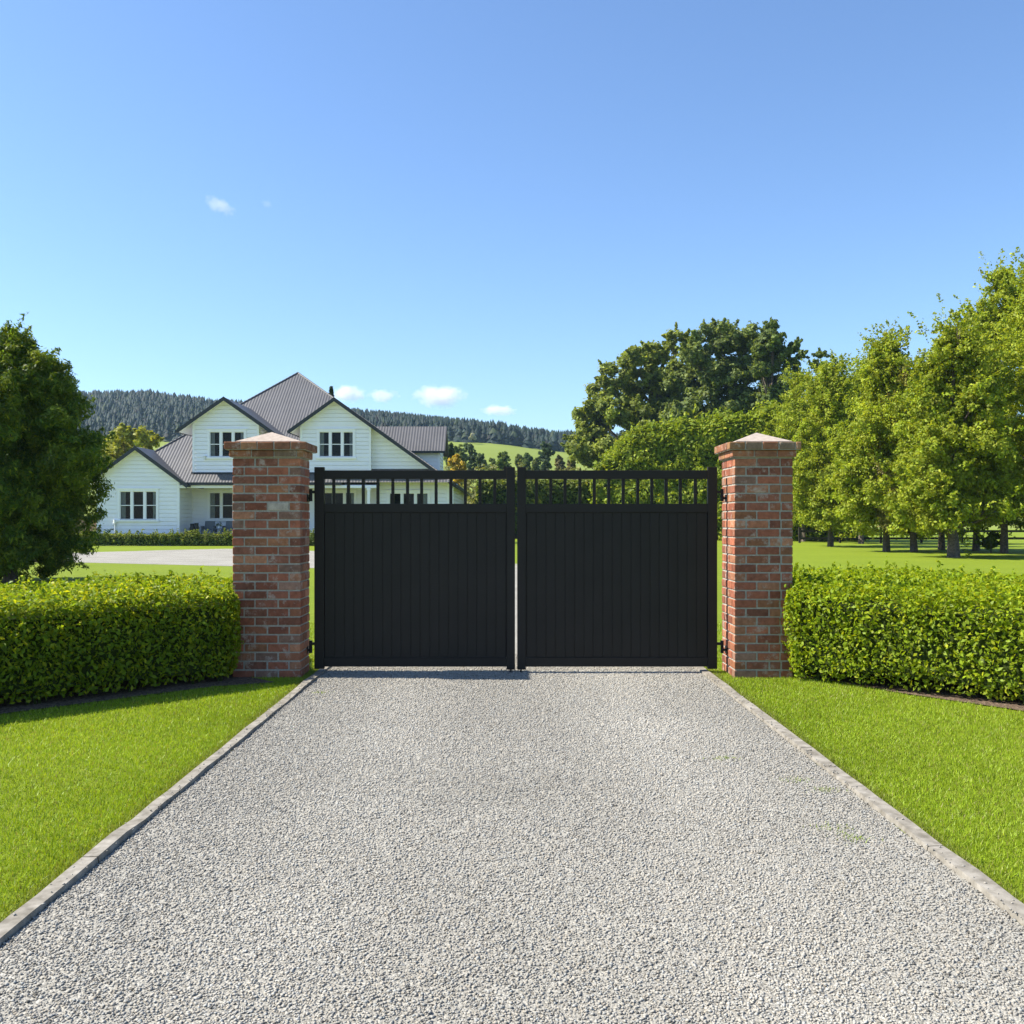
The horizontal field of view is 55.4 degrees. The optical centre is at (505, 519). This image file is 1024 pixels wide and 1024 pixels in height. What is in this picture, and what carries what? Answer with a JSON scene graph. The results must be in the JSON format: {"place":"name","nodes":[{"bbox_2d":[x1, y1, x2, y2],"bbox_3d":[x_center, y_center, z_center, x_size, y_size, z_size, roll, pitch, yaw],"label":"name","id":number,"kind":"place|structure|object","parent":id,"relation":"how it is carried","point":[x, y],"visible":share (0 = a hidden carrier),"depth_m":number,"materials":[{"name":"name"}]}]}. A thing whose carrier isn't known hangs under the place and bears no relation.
{"place":"outdoors","nodes":[
{"label":"outdoors","id":0,"kind":"place"},
{"bbox_2d":[74,518,96,531],"bbox_3d":[-25.972,0.641,57.665,3.648,1.637,0.170,0,0,0],"label":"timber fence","id":1,"kind":"object","parent":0,"point":[91,526],"visible":0.01,"depth_m":57.58,"materials":[{"name":"wood"}]},
{"bbox_2d":[89,372,470,536],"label":"white house","id":2,"kind":"structure","parent":0,"point":[183,482],"depth_m":56.61,"materials":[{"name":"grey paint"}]},
{"bbox_2d":[116,488,159,521],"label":"window","id":3,"kind":"structure","parent":2,"relation":"in","point":[133,504],"depth_m":56.04,"materials":[{"name":"white glass"}]},
{"bbox_2d":[194,523,199,532],"bbox_3d":[-17.970,0.590,56.700,0.269,0.840,0.269,0,0,-45],"label":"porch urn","id":4,"kind":"object","parent":2,"relation":"on","point":[196,526],"visible":0.65,"depth_m":56.61,"materials":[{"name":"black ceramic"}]},
{"bbox_2d":[201,521,215,533],"bbox_3d":[-17.393,0.535,57.143,0.750,0.950,0.686,0,0,0],"label":"porch armchair","id":5,"kind":"object","parent":2,"relation":"on","point":[210,525],"visible":0.73,"depth_m":57.33,"materials":[{"name":"grey"}]},
{"bbox_2d":[206,489,232,520],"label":"window","id":6,"kind":"structure","parent":2,"relation":"in","point":[219,501],"depth_m":58.57,"materials":[{"name":"white glass"}]},
{"bbox_2d":[206,429,246,458],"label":"window","id":7,"kind":"structure","parent":2,"relation":"in","point":[216,438],"depth_m":56.60,"materials":[{"name":"white glass"}]},
{"bbox_2d":[222,521,232,531],"bbox_3d":[-16.164,0.535,57.143,0.750,0.950,0.686,0,0,0],"label":"porch armchair","id":8,"kind":"object","parent":2,"relation":"on","point":[229,526],"visible":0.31,"depth_m":57.35,"materials":[{"name":"grey"}]},
{"bbox_2d":[316,429,355,458],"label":"window","id":9,"kind":"structure","parent":2,"relation":"in","point":[329,441],"depth_m":56.77,"materials":[{"name":"white glass"}]},
{"bbox_2d":[325,489,356,503],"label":"window","id":10,"kind":"structure","parent":2,"relation":"in","point":[341,494],"depth_m":58.59,"materials":[{"name":"white glass"}]},
{"bbox_2d":[386,490,430,503],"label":"window","id":11,"kind":"structure","parent":2,"relation":"in","point":[400,495],"depth_m":57.01,"materials":[{"name":"white glass"}]},
{"bbox_2d":[329,386,334,396],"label":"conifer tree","id":12,"kind":"object","parent":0,"point":[331,391],"visible":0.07,"depth_m":85.89,"materials":[{"name":"green plant"}]},
{"bbox_2d":[0,549,1023,1023],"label":"driveway","id":13,"kind":"structure","parent":0,"point":[214,557],"depth_m":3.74,"materials":[{"name":"grey gravel"}]},
{"bbox_2d":[0,529,1023,925],"bbox_3d":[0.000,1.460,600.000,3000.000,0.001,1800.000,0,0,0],"label":"lawn ground","id":14,"kind":"structure","parent":0,"point":[844,553],"depth_m":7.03,"materials":[{"name":"green plant"}]},
{"bbox_2d":[0,311,117,581],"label":"leafy tree","id":15,"kind":"object","parent":14,"relation":"on","point":[50,460],"visible":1,"depth_m":22.32,"materials":[{"name":"green plant"}]},
{"bbox_2d":[99,422,164,464],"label":"pale tree","id":16,"kind":"object","parent":14,"relation":"on","point":[128,440],"visible":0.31,"depth_m":80.62,"materials":[{"name":"green plant"}]},
{"bbox_2d":[0,670,272,713],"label":"soil bed","id":17,"kind":"object","parent":14,"relation":"on","point":[56,700],"visible":0.38,"depth_m":8.24,"materials":[{"name":"brown soil"}]},
{"bbox_2d":[0,565,243,704],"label":"boxed hedge","id":18,"kind":"object","parent":17,"relation":"on","point":[88,632],"visible":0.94,"depth_m":8.17,"materials":[{"name":"green plant"}]},
{"bbox_2d":[0,667,330,945],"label":"kerb edging","id":19,"kind":"object","parent":14,"relation":"on","point":[11,925],"visible":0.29,"depth_m":4.42,"materials":[{"name":"concrete"}]},
{"bbox_2d":[72,527,313,545],"bbox_3d":[-14.218,0.929,55.185,22.688,1.152,1.556,0,0,0],"label":"hedge","id":20,"kind":"object","parent":14,"relation":"on","point":[188,538],"visible":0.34,"depth_m":54.84,"materials":[{"name":"green plant"}]},
{"bbox_2d":[224,432,316,677],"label":"brick pillar","id":21,"kind":"structure","parent":14,"relation":"on","point":[271,530],"depth_m":9.00,"materials":[{"name":"red brick"}]},
{"bbox_2d":[307,466,516,671],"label":"driveway gate","id":22,"kind":"structure","parent":21,"relation":"attached to","point":[407,584],"depth_m":9.31,"materials":[{"name":"black metal"}]},
{"bbox_2d":[443,442,454,464],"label":"dark bush","id":23,"kind":"object","parent":14,"relation":"on","point":[451,450],"visible":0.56,"depth_m":119.78,"materials":[{"name":"green plant"}]},
{"bbox_2d":[447,454,466,485],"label":"autumn bush","id":24,"kind":"object","parent":14,"relation":"on","point":[455,462],"visible":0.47,"depth_m":91.56,"materials":[{"name":"yellow plant"}]},
{"bbox_2d":[449,444,467,468],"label":"olive bush","id":25,"kind":"object","parent":14,"relation":"on","point":[458,450],"visible":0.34,"depth_m":149.88,"materials":[{"name":"green plant"}]},
{"bbox_2d":[468,433,476,443],"bbox_3d":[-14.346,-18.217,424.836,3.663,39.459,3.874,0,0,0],"label":"blossom tree","id":26,"kind":"object","parent":14,"relation":"on","point":[472,436],"visible":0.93,"depth_m":424.16,"materials":[{"name":"green plant"}]},
{"bbox_2d":[487,458,495,469],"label":"tree","id":27,"kind":"object","parent":14,"relation":"on","point":[492,461],"visible":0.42,"depth_m":149.82,"materials":[{"name":"green plant"}]},
{"bbox_2d":[495,451,510,479],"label":"tree","id":28,"kind":"object","parent":14,"relation":"on","point":[503,459],"visible":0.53,"depth_m":139.52,"materials":[{"name":"green plant"}]},
{"bbox_2d":[443,459,595,503],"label":"shrubbery","id":29,"kind":"object","parent":14,"relation":"on","point":[471,499],"visible":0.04,"depth_m":113.06,"materials":[{"name":"green plant"}]},
{"bbox_2d":[474,474,592,538],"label":"garden hedge","id":30,"kind":"object","parent":14,"relation":"on","point":[543,491],"visible":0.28,"depth_m":75.09,"materials":[{"name":"green plant"}]},
{"bbox_2d":[531,457,541,469],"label":"tree","id":31,"kind":"object","parent":14,"relation":"on","point":[536,463],"visible":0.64,"depth_m":149.63,"materials":[{"name":"green plant"}]},
{"bbox_2d":[554,455,566,479],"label":"brown bush","id":32,"kind":"object","parent":14,"relation":"on","point":[559,462],"visible":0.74,"depth_m":144.66,"materials":[{"name":"green plant"}]},
{"bbox_2d":[566,459,575,469],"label":"straw bush","id":33,"kind":"object","parent":14,"relation":"on","point":[571,464],"visible":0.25,"depth_m":135.01,"materials":[{"name":"green plant"}]},
{"bbox_2d":[560,321,690,469],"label":"spreading tree","id":34,"kind":"object","parent":14,"relation":"on","point":[600,415],"visible":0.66,"depth_m":102.89,"materials":[{"name":"green plant"}]},
{"bbox_2d":[655,317,777,436],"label":"dark tree","id":35,"kind":"object","parent":14,"relation":"on","point":[708,372],"visible":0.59,"depth_m":97.41,"materials":[{"name":"green plant"}]},
{"bbox_2d":[587,399,867,540],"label":"tall hedge","id":36,"kind":"object","parent":14,"relation":"on","point":[692,443],"visible":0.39,"depth_m":70.18,"materials":[{"name":"green plant"}]},
{"bbox_2d":[714,433,800,677],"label":"brick pillar","id":37,"kind":"structure","parent":14,"relation":"on","point":[757,526],"depth_m":9.00,"materials":[{"name":"red brick"}]},
{"bbox_2d":[517,467,727,671],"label":"driveway gate","id":38,"kind":"structure","parent":37,"relation":"attached to","point":[608,584],"depth_m":9.31,"materials":[{"name":"black metal"}]},
{"bbox_2d":[747,316,830,409],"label":"tree","id":39,"kind":"object","parent":14,"relation":"on","point":[771,349],"visible":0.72,"depth_m":94.35,"materials":[{"name":"green plant"}]},
{"bbox_2d":[750,359,844,541],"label":"lime tree","id":40,"kind":"object","parent":14,"relation":"on","point":[784,431],"visible":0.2,"depth_m":65.42,"materials":[{"name":"green plant"}]},
{"bbox_2d":[775,349,864,546],"bbox_3d":[18.123,-3.967,53.670,6.316,10.908,6.480,0,0,-32],"label":"lime tree","id":41,"kind":"object","parent":14,"relation":"on","point":[817,427],"visible":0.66,"depth_m":52.73,"materials":[{"name":"green plant"}]},
{"bbox_2d":[822,348,867,543],"bbox_3d":[21.854,-4.527,59.797,7.425,12.023,6.462,0,0,0],"label":"lime tree","id":42,"kind":"object","parent":14,"relation":"on","point":[860,539],"visible":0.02,"depth_m":59.81,"materials":[{"name":"green plant"}]},
{"bbox_2d":[694,667,1023,925],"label":"kerb edging","id":43,"kind":"object","parent":14,"relation":"on","point":[920,836],"visible":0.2,"depth_m":4.67,"materials":[{"name":"concrete"}]},
{"bbox_2d":[820,317,925,551],"bbox_3d":[17.652,-3.951,44.893,6.023,10.872,6.123,0,0,0],"label":"lime tree","id":44,"kind":"object","parent":14,"relation":"on","point":[856,496],"visible":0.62,"depth_m":44.29,"materials":[{"name":"green plant"}]},
{"bbox_2d":[792,662,1023,710],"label":"soil bed","id":45,"kind":"object","parent":14,"relation":"on","point":[982,699],"visible":0.29,"depth_m":8.29,"materials":[{"name":"brown soil"}]},
{"bbox_2d":[779,556,1023,704],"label":"boxed hedge","id":46,"kind":"object","parent":45,"relation":"on","point":[961,627],"visible":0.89,"depth_m":8.29,"materials":[{"name":"green plant"}]},
{"bbox_2d":[798,527,1023,542],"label":"rail fence","id":47,"kind":"object","parent":14,"relation":"on","point":[879,538],"visible":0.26,"depth_m":61.98,"materials":[{"name":"brown wood"}]},
{"bbox_2d":[862,351,967,551],"bbox_3d":[18.730,-3.057,44.516,5.086,9.089,5.417,0,0,0],"label":"lime tree","id":48,"kind":"object","parent":14,"relation":"on","point":[884,523],"visible":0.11,"depth_m":43.96,"materials":[{"name":"green plant"}]},
{"bbox_2d":[938,529,947,549],"bbox_3d":[21.061,-3.381,47.623,5.695,9.743,6.142,0,0,0],"label":"lime tree","id":49,"kind":"object","parent":14,"relation":"on","point":[941,542],"depth_m":47.35,"materials":[{"name":"brown plant"}]},
{"bbox_2d":[872,293,1023,557],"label":"lime tree","id":50,"kind":"object","parent":14,"relation":"on","point":[950,417],"visible":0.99,"depth_m":37.20,"materials":[{"name":"green plant"}]},
{"bbox_2d":[942,311,1023,550],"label":"lime tree","id":51,"kind":"object","parent":14,"relation":"on","point":[975,547],"depth_m":46.32,"materials":[{"name":"green plant"}]},
{"bbox_2d":[974,530,1000,552],"bbox_3d":[21.680,0.964,43.570,1.282,1.012,0.896,0,0,0],"label":"leafy shrub","id":52,"kind":"object","parent":14,"relation":"on","point":[990,542],"visible":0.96,"depth_m":43.49,"materials":[{"name":"green plant"}]},
{"bbox_2d":[953,248,1023,552],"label":"lime tree","id":53,"kind":"object","parent":14,"relation":"on","point":[1001,284],"visible":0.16,"depth_m":42.71,"materials":[{"name":"green plant"}]},
{"bbox_2d":[969,247,1023,517],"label":"lime tree","id":54,"kind":"object","parent":14,"relation":"on","point":[1014,357],"visible":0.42,"depth_m":38.87,"materials":[{"name":"green plant"}]},
{"bbox_2d":[0,0,1023,433],"label":"sky","id":55,"kind":"structure","parent":0,"point":[451,208],"materials":[{"name":"blue"}]},
{"bbox_2d":[80,440,1022,528],"bbox_3d":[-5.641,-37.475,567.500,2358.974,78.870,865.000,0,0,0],"label":"hill","id":56,"kind":"structure","parent":0,"point":[490,450],"depth_m":393.64,"materials":[{"name":"green plant"}]},
{"bbox_2d":[76,388,669,451],"bbox_3d":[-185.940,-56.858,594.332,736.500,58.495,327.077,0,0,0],"label":"forest","id":57,"kind":"object","parent":56,"relation":"on","point":[165,415],"visible":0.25,"depth_m":462.82,"materials":[{"name":"green plant"}]},
{"bbox_2d":[462,443,477,488],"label":"tree","id":58,"kind":"object","parent":56,"relation":"on","point":[471,457],"visible":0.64,"depth_m":164.67,"materials":[{"name":"green plant"}]},
{"bbox_2d":[476,453,487,469],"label":"tree","id":59,"kind":"object","parent":56,"relation":"on","point":[480,461],"visible":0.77,"depth_m":159.48,"materials":[{"name":"green plant"}]},
{"bbox_2d":[515,454,521,467],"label":"tree","id":60,"kind":"object","parent":56,"relation":"on","point":[518,457],"visible":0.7,"depth_m":164.53,"materials":[{"name":"green plant"}]},
{"bbox_2d":[522,453,532,469],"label":"tree","id":61,"kind":"object","parent":56,"relation":"on","point":[527,458],"visible":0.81,"depth_m":154.74,"materials":[{"name":"green plant"}]},
{"bbox_2d":[538,441,554,469],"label":"tree","id":62,"kind":"object","parent":56,"relation":"on","point":[545,453],"visible":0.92,"depth_m":159.77,"materials":[{"name":"green plant"}]}
]}

